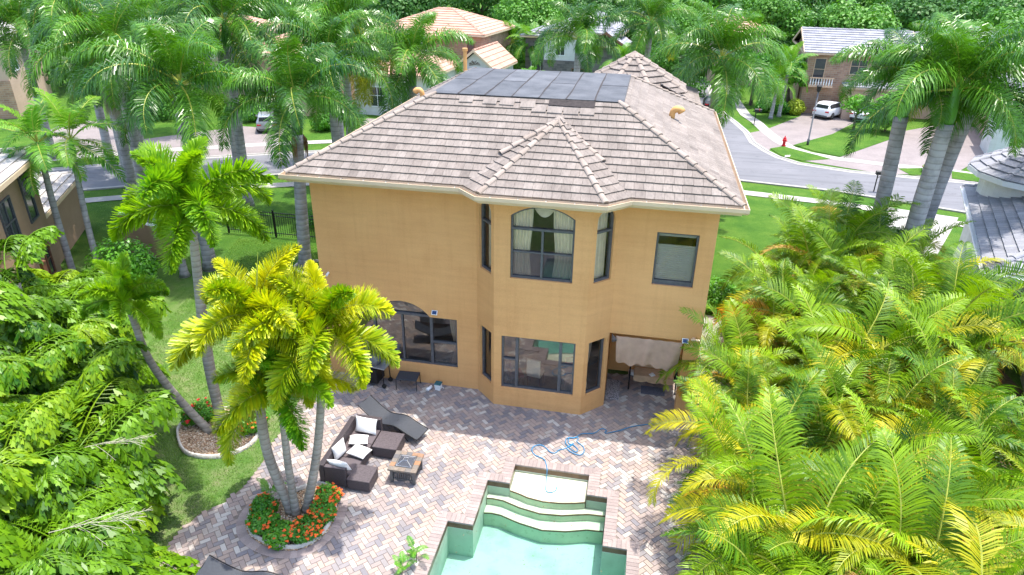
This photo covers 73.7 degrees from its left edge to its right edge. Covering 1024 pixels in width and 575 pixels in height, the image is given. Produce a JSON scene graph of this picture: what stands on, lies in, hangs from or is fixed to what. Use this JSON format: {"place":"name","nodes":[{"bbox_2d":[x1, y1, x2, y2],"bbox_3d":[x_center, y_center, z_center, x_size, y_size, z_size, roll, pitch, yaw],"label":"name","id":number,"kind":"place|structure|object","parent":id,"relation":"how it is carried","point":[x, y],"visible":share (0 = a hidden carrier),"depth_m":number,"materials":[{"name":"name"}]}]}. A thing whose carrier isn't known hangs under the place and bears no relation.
{"place":"outdoors","nodes":[
{"label":"outdoors","id":0,"kind":"place"},
{"bbox_2d":[48,140,331,160],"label":"sidewalk","id":1,"kind":"structure","parent":0,"point":[263,144],"depth_m":46.70,"materials":[{"name":"concrete"}]},
{"bbox_2d":[0,0,62,159],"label":"royal palm","id":2,"kind":"object","parent":1,"relation":"on","point":[7,16],"visible":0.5,"depth_m":39.03,"materials":[{"name":"green plant"}]},
{"bbox_2d":[144,126,282,157],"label":"driveway","id":3,"kind":"structure","parent":0,"point":[252,135],"depth_m":47.62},
{"bbox_2d":[354,51,461,114],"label":"distant house","id":4,"kind":"structure","parent":0,"point":[373,109],"depth_m":55.72,"materials":[{"name":"white paint"}]},
{"bbox_2d":[160,364,725,574],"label":"patio paving","id":5,"kind":"structure","parent":0,"point":[446,414],"depth_m":17.82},
{"bbox_2d":[196,555,278,574],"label":"sun lounger","id":6,"kind":"object","parent":5,"relation":"on","point":[211,566],"visible":1,"depth_m":14.16,"materials":[{"name":"grey fabric"}]},
{"bbox_2d":[165,242,340,515],"bbox_3d":[-5.415,2.344,14.857,3.328,6.776,3.328,-17,31,-33],"label":"foxtail palm","id":7,"kind":"object","parent":5,"relation":"on","point":[236,298],"visible":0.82,"depth_m":13.64,"materials":[{"name":"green plant"}]},
{"bbox_2d":[236,478,347,558],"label":"bed border paving","id":8,"kind":"structure","parent":5,"relation":"on","point":[246,539],"depth_m":15.53,"materials":[{"name":"brick"}]},
{"bbox_2d":[246,486,338,550],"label":"gravel","id":9,"kind":"structure","parent":5,"relation":"on","point":[300,502],"depth_m":16.07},
{"bbox_2d":[262,519,296,550],"bbox_3d":[-5.220,5.525,15.366,0.821,0.486,0.841,20,32,33],"label":"ixora shrub","id":10,"kind":"object","parent":9,"relation":"on","point":[275,533],"visible":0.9,"depth_m":15.19,"materials":[{"name":"green plant"}]},
{"bbox_2d":[210,343,359,517],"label":"foxtail palm","id":11,"kind":"object","parent":9,"relation":"on","point":[246,401],"visible":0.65,"depth_m":14.02,"materials":[{"name":"green plant"}]},
{"bbox_2d":[285,513,323,544],"bbox_3d":[-4.660,5.469,15.471,0.838,0.546,0.830,-18,32,-33],"label":"ixora shrub","id":12,"kind":"object","parent":9,"relation":"on","point":[307,528],"visible":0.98,"depth_m":15.31,"materials":[{"name":"green plant"}]},
{"bbox_2d":[225,259,400,513],"bbox_3d":[-4.111,2.556,15.007,3.434,6.291,3.224,-1,26,-4],"label":"foxtail palm","id":13,"kind":"object","parent":5,"relation":"on","point":[349,303],"visible":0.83,"depth_m":13.79,"materials":[{"name":"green plant"}]},
{"bbox_2d":[319,414,382,486],"bbox_3d":[-4.155,4.207,17.797,0.860,0.620,2.120,6,26,10],"label":"sectional sofa","id":14,"kind":"object","parent":5,"relation":"on","point":[336,475],"visible":0.69,"depth_m":17.48,"materials":[{"name":"brown wicker"}]},
{"bbox_2d":[346,464,377,491],"bbox_3d":[-3.729,4.756,17.063,0.610,0.310,0.600,6,26,10],"label":"rattan ottoman","id":15,"kind":"object","parent":5,"relation":"on","point":[360,477],"visible":1,"depth_m":16.88,"materials":[{"name":"wicker"}]},
{"bbox_2d":[372,431,404,457],"bbox_3d":[-3.286,4.196,18.223,0.680,0.310,0.700,6,26,10],"label":"rattan ottoman","id":16,"kind":"object","parent":5,"relation":"on","point":[386,444],"visible":0.94,"depth_m":18.03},
{"bbox_2d":[357,395,428,441],"bbox_3d":[-3.302,3.673,18.959,1.974,0.678,0.588,14,29,24],"label":"sun lounger","id":17,"kind":"object","parent":5,"relation":"on","point":[411,427],"visible":0.88,"depth_m":18.96,"materials":[{"name":"grey fabric"}]},
{"bbox_2d":[387,450,423,484],"bbox_3d":[-2.680,4.551,17.323,0.736,0.539,0.736,5,26,9],"label":"fire pit table","id":18,"kind":"object","parent":5,"relation":"on","point":[402,462],"visible":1,"depth_m":17.14,"materials":[{"name":"stone"}]},
{"bbox_2d":[35,78,964,210],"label":"road","id":19,"kind":"structure","parent":0,"point":[752,162],"depth_m":41.89,"materials":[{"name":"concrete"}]},
{"bbox_2d":[0,0,1023,550],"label":"ground","id":20,"kind":"structure","parent":0,"point":[758,226],"depth_m":31.22,"materials":[{"name":"green plant"}]},
{"bbox_2d":[0,519,30,574],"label":"fishtail palm","id":21,"kind":"object","parent":20,"relation":"on","point":[6,529],"visible":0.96,"depth_m":12.31,"materials":[{"name":"green plant"}]},
{"bbox_2d":[0,23,52,118],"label":"distant house","id":22,"kind":"structure","parent":20,"relation":"on","point":[13,93],"depth_m":53.03,"materials":[{"name":"beige paint"}]},
{"bbox_2d":[0,145,84,288],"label":"neighbour house","id":23,"kind":"structure","parent":20,"relation":"on","point":[22,212],"depth_m":25.16,"materials":[{"name":"paint"}]},
{"bbox_2d":[0,92,109,269],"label":"slim palm","id":24,"kind":"object","parent":20,"relation":"on","point":[33,118],"visible":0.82,"depth_m":24.47,"materials":[{"name":"green plant"}]},
{"bbox_2d":[1,87,128,259],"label":"slim palm","id":25,"kind":"object","parent":20,"relation":"on","point":[65,115],"visible":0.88,"depth_m":24.88,"materials":[{"name":"green plant"}]},
{"bbox_2d":[0,459,200,574],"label":"fishtail palm","id":26,"kind":"object","parent":20,"relation":"on","point":[59,548],"visible":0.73,"depth_m":13.26,"materials":[{"name":"green plant"}]},
{"bbox_2d":[42,23,160,209],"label":"royal palm","id":27,"kind":"object","parent":20,"relation":"on","point":[62,67],"visible":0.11,"depth_m":31.22,"materials":[{"name":"green plant"}]},
{"bbox_2d":[20,0,188,223],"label":"royal palm","id":28,"kind":"object","parent":20,"relation":"on","point":[112,19],"visible":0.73,"depth_m":26.78,"materials":[{"name":"green plant"}]},
{"bbox_2d":[83,236,161,285],"bbox_3d":[-14.754,-0.678,25.922,2.692,2.592,2.655,6,26,10],"label":"round bush","id":29,"kind":"object","parent":20,"relation":"on","point":[141,264],"visible":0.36,"depth_m":25.60,"materials":[{"name":"green plant"}]},
{"bbox_2d":[79,528,179,574],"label":"fishtail palm","id":30,"kind":"object","parent":20,"relation":"on","point":[121,554],"visible":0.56,"depth_m":12.61,"materials":[{"name":"green plant"}]},
{"bbox_2d":[117,212,171,257],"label":"garden wall","id":31,"kind":"structure","parent":20,"relation":"on","point":[144,235],"depth_m":29.02,"materials":[{"name":"concrete"}]},
{"bbox_2d":[66,14,273,271],"bbox_3d":[-12.514,-5.199,26.483,6.505,9.844,5.961,6,26,10],"label":"royal palm","id":32,"kind":"object","parent":20,"relation":"on","point":[164,65],"visible":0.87,"depth_m":24.43,"materials":[{"name":"green plant"}]},
{"bbox_2d":[106,135,275,436],"bbox_3d":[-7.632,0.435,17.034,3.986,8.162,3.806,6,26,10],"label":"foxtail palm","id":33,"kind":"object","parent":20,"relation":"on","point":[182,199],"visible":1,"depth_m":15.64,"materials":[{"name":"green plant"}]},
{"bbox_2d":[176,409,255,457],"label":"gravel","id":34,"kind":"structure","parent":20,"relation":"on","point":[188,440],"depth_m":18.55,"materials":[{"name":"gravel"}]},
{"bbox_2d":[75,251,213,433],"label":"foxtail palm","id":35,"kind":"object","parent":34,"relation":"on","point":[117,290],"visible":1,"depth_m":16.89,"materials":[{"name":"green plant"}]},
{"bbox_2d":[152,0,295,207],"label":"royal palm","id":36,"kind":"object","parent":20,"relation":"on","point":[238,28],"visible":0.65,"depth_m":31.13,"materials":[{"name":"green plant"}]},
{"bbox_2d":[132,238,318,545],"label":"grass","id":37,"kind":"structure","parent":20,"relation":"on","point":[221,348],"depth_m":20.59,"materials":[{"name":"green plant"}]},
{"bbox_2d":[213,34,375,270],"bbox_3d":[-7.940,-5.150,26.975,5.716,9.485,5.852,6,26,10],"label":"royal palm","id":38,"kind":"object","parent":20,"relation":"on","point":[293,74],"visible":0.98,"depth_m":25.17,"materials":[{"name":"green plant"}]},
{"bbox_2d":[254,7,398,142],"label":"royal palm","id":39,"kind":"object","parent":20,"relation":"on","point":[328,32],"visible":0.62,"depth_m":31.18,"materials":[{"name":"green plant"}]},
{"bbox_2d":[285,0,398,134],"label":"royal palm","id":40,"kind":"object","parent":20,"relation":"on","point":[339,8],"visible":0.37,"depth_m":35.87,"materials":[{"name":"green plant"}]},
{"bbox_2d":[369,0,442,19],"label":"broadleaf tree","id":41,"kind":"object","parent":20,"relation":"on","point":[405,8],"visible":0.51,"depth_m":78.46,"materials":[{"name":"green plant"}]},
{"bbox_2d":[351,8,475,116],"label":"royal palm","id":42,"kind":"object","parent":20,"relation":"on","point":[411,40],"visible":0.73,"depth_m":32.77,"materials":[{"name":"green plant"}]},
{"bbox_2d":[374,7,517,74],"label":"distant house","id":43,"kind":"structure","parent":20,"relation":"on","point":[487,49],"depth_m":62.92,"materials":[{"name":"stone"}]},
{"bbox_2d":[490,0,561,68],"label":"broadleaf tree","id":44,"kind":"object","parent":20,"relation":"on","point":[517,10],"visible":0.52,"depth_m":77.41,"materials":[{"name":"green plant"}]},
{"bbox_2d":[414,456,639,574],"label":"swimming pool","id":45,"kind":"structure","parent":20,"relation":"in","point":[501,539],"depth_m":16.76,"materials":[{"name":"tile"}]},
{"bbox_2d":[520,11,631,72],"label":"distant house","id":46,"kind":"structure","parent":20,"relation":"on","point":[565,60],"depth_m":65.09,"materials":[{"name":"white paint"}]},
{"bbox_2d":[532,1,631,72],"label":"royal palm","id":47,"kind":"object","parent":20,"relation":"on","point":[587,37],"visible":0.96,"depth_m":43.62,"materials":[{"name":"green plant"}]},
{"bbox_2d":[602,0,701,60],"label":"royal palm","id":48,"kind":"object","parent":20,"relation":"on","point":[653,9],"visible":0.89,"depth_m":45.30,"materials":[{"name":"green plant"}]},
{"bbox_2d":[647,0,790,127],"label":"royal palm","id":49,"kind":"object","parent":20,"relation":"on","point":[721,32],"visible":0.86,"depth_m":32.12,"materials":[{"name":"green plant"}]},
{"bbox_2d":[705,275,739,313],"bbox_3d":[7.821,0.281,25.841,1.814,1.382,1.821,6,26,10],"label":"round bush","id":50,"kind":"object","parent":20,"relation":"on","point":[716,297],"visible":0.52,"depth_m":25.48,"materials":[{"name":"green plant"}]},
{"bbox_2d":[737,0,817,76],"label":"broadleaf tree","id":51,"kind":"object","parent":20,"relation":"on","point":[769,8],"visible":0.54,"depth_m":74.52,"materials":[{"name":"green plant"}]},
{"bbox_2d":[759,41,817,116],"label":"palm","id":52,"kind":"object","parent":20,"relation":"on","point":[794,55],"visible":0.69,"depth_m":55.48,"materials":[{"name":"green plant"}]},
{"bbox_2d":[705,80,977,183],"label":"kerb","id":53,"kind":"structure","parent":20,"relation":"on","point":[748,135],"depth_m":44.53,"materials":[{"name":"concrete"}]},
{"bbox_2d":[818,0,902,29],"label":"broadleaf tree","id":54,"kind":"object","parent":20,"relation":"on","point":[842,15],"visible":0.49,"depth_m":68.02,"materials":[{"name":"green plant"}]},
{"bbox_2d":[790,26,1012,119],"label":"distant house","id":55,"kind":"structure","parent":20,"relation":"on","point":[824,44],"depth_m":57.59,"materials":[{"name":"stone"}]},
{"bbox_2d":[867,0,970,31],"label":"broadleaf tree","id":56,"kind":"object","parent":20,"relation":"on","point":[906,13],"visible":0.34,"depth_m":69.95,"materials":[{"name":"green plant"}]},
{"bbox_2d":[953,144,1023,390],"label":"neighbour house","id":57,"kind":"structure","parent":20,"relation":"on","point":[993,200],"depth_m":26.13,"materials":[{"name":"white paint"}]},
{"bbox_2d":[968,5,1023,34],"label":"broadleaf tree","id":58,"kind":"object","parent":20,"relation":"on","point":[1004,15],"visible":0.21,"depth_m":64.86,"materials":[{"name":"green plant"}]},
{"bbox_2d":[278,48,749,415],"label":"house","id":59,"kind":"structure","parent":0,"point":[474,225],"depth_m":18.76,"materials":[{"name":"beige paint"}]},
{"bbox_2d":[350,301,457,366],"bbox_3d":[-3.283,1.272,20.710,3.440,2.120,0.225,6,26,10],"label":"window","id":60,"kind":"structure","parent":59,"relation":"in","point":[443,352],"depth_m":20.70,"materials":[{"name":"black glass"}]},
{"bbox_2d":[501,336,575,394],"bbox_3d":[0.740,2.185,19.493,2.100,1.740,0.115,6,26,10],"label":"window","id":61,"kind":"structure","parent":59,"relation":"in","point":[510,365],"depth_m":19.64,"materials":[{"name":"glass"}]},
{"bbox_2d":[510,208,575,282],"bbox_3d":[0.812,-1.145,17.927,1.760,2.140,0.240,6,26,10],"label":"window","id":62,"kind":"structure","parent":59,"relation":"in","point":[525,263],"depth_m":18.00,"materials":[{"name":"grey glass"}]},
{"bbox_2d":[594,211,613,282],"bbox_3d":[2.320,-1.100,17.928,0.600,2.100,0.245,-16,31,-30],"label":"window","id":63,"kind":"structure","parent":59,"relation":"in","point":[602,230],"depth_m":18.07,"materials":[{"name":"grey glass"}]},
{"bbox_2d":[616,335,682,371],"bbox_3d":[3.792,1.883,19.102,1.820,0.930,0.169,6,26,10],"label":"shade cloth","id":64,"kind":"object","parent":59,"relation":"hanging from","point":[658,354],"visible":0.98,"depth_m":19.08,"materials":[{"name":"beige fabric"}]},
{"bbox_2d":[652,232,699,286],"bbox_3d":[4.312,-0.778,18.050,1.075,1.510,0.200,6,26,10],"label":"window","id":65,"kind":"structure","parent":59,"relation":"in","point":[674,265],"depth_m":18.12,"materials":[{"name":"grey glass"}]},
{"bbox_2d":[85,182,963,226],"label":"sidewalk","id":66,"kind":"structure","parent":0,"point":[288,184],"depth_m":37.36,"materials":[{"name":"concrete"}]},
{"bbox_2d":[22,0,162,199],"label":"royal palm","id":67,"kind":"object","parent":66,"relation":"on","point":[48,8],"visible":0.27,"depth_m":32.01,"materials":[{"name":"green plant"}]},
{"bbox_2d":[750,113,856,149],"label":"driveway","id":68,"kind":"structure","parent":0,"point":[794,131],"depth_m":53.43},
{"bbox_2d":[795,121,887,155],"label":"lawn","id":69,"kind":"structure","parent":0,"point":[833,144],"depth_m":49.89,"materials":[{"name":"green plant"}]},
{"bbox_2d":[725,84,972,173],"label":"sidewalk","id":70,"kind":"structure","parent":0,"point":[762,127],"depth_m":49.77,"materials":[{"name":"concrete"}]},
{"bbox_2d":[726,339,1023,571],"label":"planting soil","id":71,"kind":"structure","parent":0,"point":[1007,378],"depth_m":21.32,"materials":[{"name":"brown soil"}]},
{"bbox_2d":[644,349,850,491],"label":"areca palm","id":72,"kind":"object","parent":71,"relation":"on","point":[701,383],"visible":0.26,"depth_m":16.56,"materials":[{"name":"green plant"}]},
{"bbox_2d":[656,298,846,434],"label":"areca palm","id":73,"kind":"object","parent":71,"relation":"on","point":[722,374],"visible":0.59,"depth_m":18.40,"materials":[{"name":"green plant"}]},
{"bbox_2d":[645,366,870,574],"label":"areca palm","id":74,"kind":"object","parent":71,"relation":"on","point":[722,465],"visible":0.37,"depth_m":14.53,"materials":[{"name":"green plant"}]},
{"bbox_2d":[658,384,920,574],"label":"areca palm","id":75,"kind":"object","parent":71,"relation":"on","point":[748,560],"visible":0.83,"depth_m":12.43,"materials":[{"name":"green plant"}]},
{"bbox_2d":[714,249,877,361],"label":"areca palm","id":76,"kind":"object","parent":71,"relation":"on","point":[822,273],"visible":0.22,"depth_m":22.12,"materials":[{"name":"green plant"}]},
{"bbox_2d":[713,253,881,403],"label":"areca palm","id":77,"kind":"object","parent":71,"relation":"on","point":[778,297],"visible":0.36,"depth_m":20.38,"materials":[{"name":"green plant"}]},
{"bbox_2d":[716,202,891,312],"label":"areca palm","id":78,"kind":"object","parent":71,"relation":"on","point":[797,250],"visible":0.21,"depth_m":24.05,"materials":[{"name":"green plant"}]},
{"bbox_2d":[730,187,899,284],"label":"areca palm","id":79,"kind":"object","parent":71,"relation":"on","point":[835,216],"visible":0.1,"depth_m":24.71,"materials":[{"name":"green plant"}]},
{"bbox_2d":[683,435,975,574],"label":"areca palm","id":80,"kind":"object","parent":71,"relation":"on","point":[874,504],"visible":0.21,"depth_m":12.29,"materials":[{"name":"green plant"}]},
{"bbox_2d":[754,180,921,273],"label":"areca palm","id":81,"kind":"object","parent":71,"relation":"on","point":[869,213],"visible":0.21,"depth_m":25.56,"materials":[{"name":"green plant"}]},
{"bbox_2d":[738,275,979,463],"bbox_3d":[9.149,2.580,17.985,5.792,4.952,5.023,6,26,10],"label":"areca palm","id":82,"kind":"object","parent":71,"relation":"on","point":[870,350],"visible":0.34,"depth_m":17.65,"materials":[{"name":"green plant"}]},
{"bbox_2d":[733,335,986,501],"bbox_3d":[8.179,3.423,16.200,5.020,4.428,5.009,20,32,34],"label":"areca palm","id":83,"kind":"object","parent":71,"relation":"on","point":[833,434],"visible":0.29,"depth_m":15.67,"materials":[{"name":"green plant"}]},
{"bbox_2d":[772,279,962,398],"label":"areca palm","id":84,"kind":"object","parent":71,"relation":"on","point":[814,289],"visible":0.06,"depth_m":20.25,"materials":[{"name":"green plant"}]},
{"bbox_2d":[776,218,962,339],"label":"areca palm","id":85,"kind":"object","parent":71,"relation":"on","point":[875,264],"visible":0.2,"depth_m":22.01,"materials":[{"name":"green plant"}]},
{"bbox_2d":[809,206,975,273],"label":"areca palm","id":86,"kind":"object","parent":71,"relation":"on","point":[839,227],"visible":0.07,"depth_m":23.60,"materials":[{"name":"green plant"}]},
{"bbox_2d":[769,386,1023,574],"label":"areca palm","id":87,"kind":"object","parent":71,"relation":"on","point":[995,501],"visible":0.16,"depth_m":13.12,"materials":[{"name":"green plant"}]},
{"bbox_2d":[804,250,1005,391],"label":"areca palm","id":88,"kind":"object","parent":71,"relation":"on","point":[887,266],"visible":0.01,"depth_m":21.34,"materials":[{"name":"green plant"}]},
{"bbox_2d":[790,425,1023,574],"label":"areca palm","id":89,"kind":"object","parent":71,"relation":"on","point":[979,548],"visible":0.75,"depth_m":11.87,"materials":[{"name":"green plant"}]},
{"bbox_2d":[828,26,988,237],"bbox_3d":[13.779,-4.470,25.465,5.123,10.156,4.863,15,29,27],"label":"royal palm","id":90,"kind":"object","parent":71,"relation":"on","point":[891,161],"visible":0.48,"depth_m":24.02,"materials":[{"name":"green plant"}]},
{"bbox_2d":[798,250,1023,476],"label":"areca palm","id":91,"kind":"object","parent":71,"relation":"on","point":[978,342],"visible":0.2,"depth_m":17.89,"materials":[{"name":"green plant"}]},
{"bbox_2d":[820,366,1023,568],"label":"areca palm","id":92,"kind":"object","parent":71,"relation":"on","point":[889,423],"visible":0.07,"depth_m":15.04,"materials":[{"name":"green plant"}]},
{"bbox_2d":[840,285,1023,515],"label":"areca palm","id":93,"kind":"object","parent":71,"relation":"on","point":[980,398],"visible":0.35,"depth_m":15.94,"materials":[{"name":"green plant"}]},
{"bbox_2d":[856,234,1023,356],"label":"areca palm","id":94,"kind":"object","parent":71,"relation":"on","point":[992,276],"visible":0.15,"depth_m":20.55,"materials":[{"name":"green plant"}]},
{"bbox_2d":[872,240,1023,397],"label":"areca palm","id":95,"kind":"object","parent":71,"relation":"on","point":[1004,295],"visible":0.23,"depth_m":19.16,"materials":[{"name":"green plant"}]},
{"bbox_2d":[891,382,1023,574],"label":"areca palm","id":96,"kind":"object","parent":71,"relation":"on","point":[986,470],"visible":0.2,"depth_m":13.83,"materials":[{"name":"green plant"}]},
{"bbox_2d":[809,126,983,180],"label":"driveway","id":97,"kind":"structure","parent":0,"point":[911,151],"depth_m":47.01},
{"bbox_2d":[888,208,957,445],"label":"driveway","id":98,"kind":"structure","parent":0,"point":[900,222],"depth_m":34.41,"materials":[{"name":"concrete"}]},
{"bbox_2d":[842,11,1023,253],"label":"royal palm","id":99,"kind":"object","parent":98,"relation":"on","point":[958,56],"visible":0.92,"depth_m":21.38,"materials":[{"name":"green plant"}]},
{"bbox_2d":[869,19,1023,252],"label":"royal palm","id":100,"kind":"object","parent":98,"relation":"on","point":[962,124],"visible":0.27,"depth_m":23.81,"materials":[{"name":"green plant"}]},
{"label":"planting soil","id":101,"kind":"structure","parent":0,"visible":0},
{"bbox_2d":[0,226,85,350],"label":"fishtail palm","id":102,"kind":"object","parent":101,"relation":"on","point":[42,294],"visible":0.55,"depth_m":20.00,"materials":[{"name":"green plant"}]},
{"bbox_2d":[0,281,91,450],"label":"fishtail palm","id":103,"kind":"object","parent":101,"relation":"on","point":[24,373],"visible":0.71,"depth_m":17.25,"materials":[{"name":"green plant"}]},
{"bbox_2d":[0,389,115,558],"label":"fishtail palm","id":104,"kind":"object","parent":101,"relation":"on","point":[23,463],"visible":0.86,"depth_m":14.15,"materials":[{"name":"green plant"}]},
{"bbox_2d":[2,333,152,445],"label":"fishtail palm","id":105,"kind":"object","parent":101,"relation":"on","point":[99,364],"visible":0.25,"depth_m":17.18,"materials":[{"name":"green plant"}]},
{"bbox_2d":[11,260,149,350],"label":"fishtail palm","id":106,"kind":"object","parent":101,"relation":"on","point":[73,277],"visible":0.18,"depth_m":23.23,"materials":[{"name":"green plant"}]},
{"bbox_2d":[0,281,172,385],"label":"fishtail palm","id":107,"kind":"object","parent":101,"relation":"on","point":[100,323],"visible":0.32,"depth_m":19.44,"materials":[{"name":"green plant"}]},
{"bbox_2d":[7,377,185,557],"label":"fishtail palm","id":108,"kind":"object","parent":101,"relation":"on","point":[122,442],"visible":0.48,"depth_m":15.28,"materials":[{"name":"green plant"}]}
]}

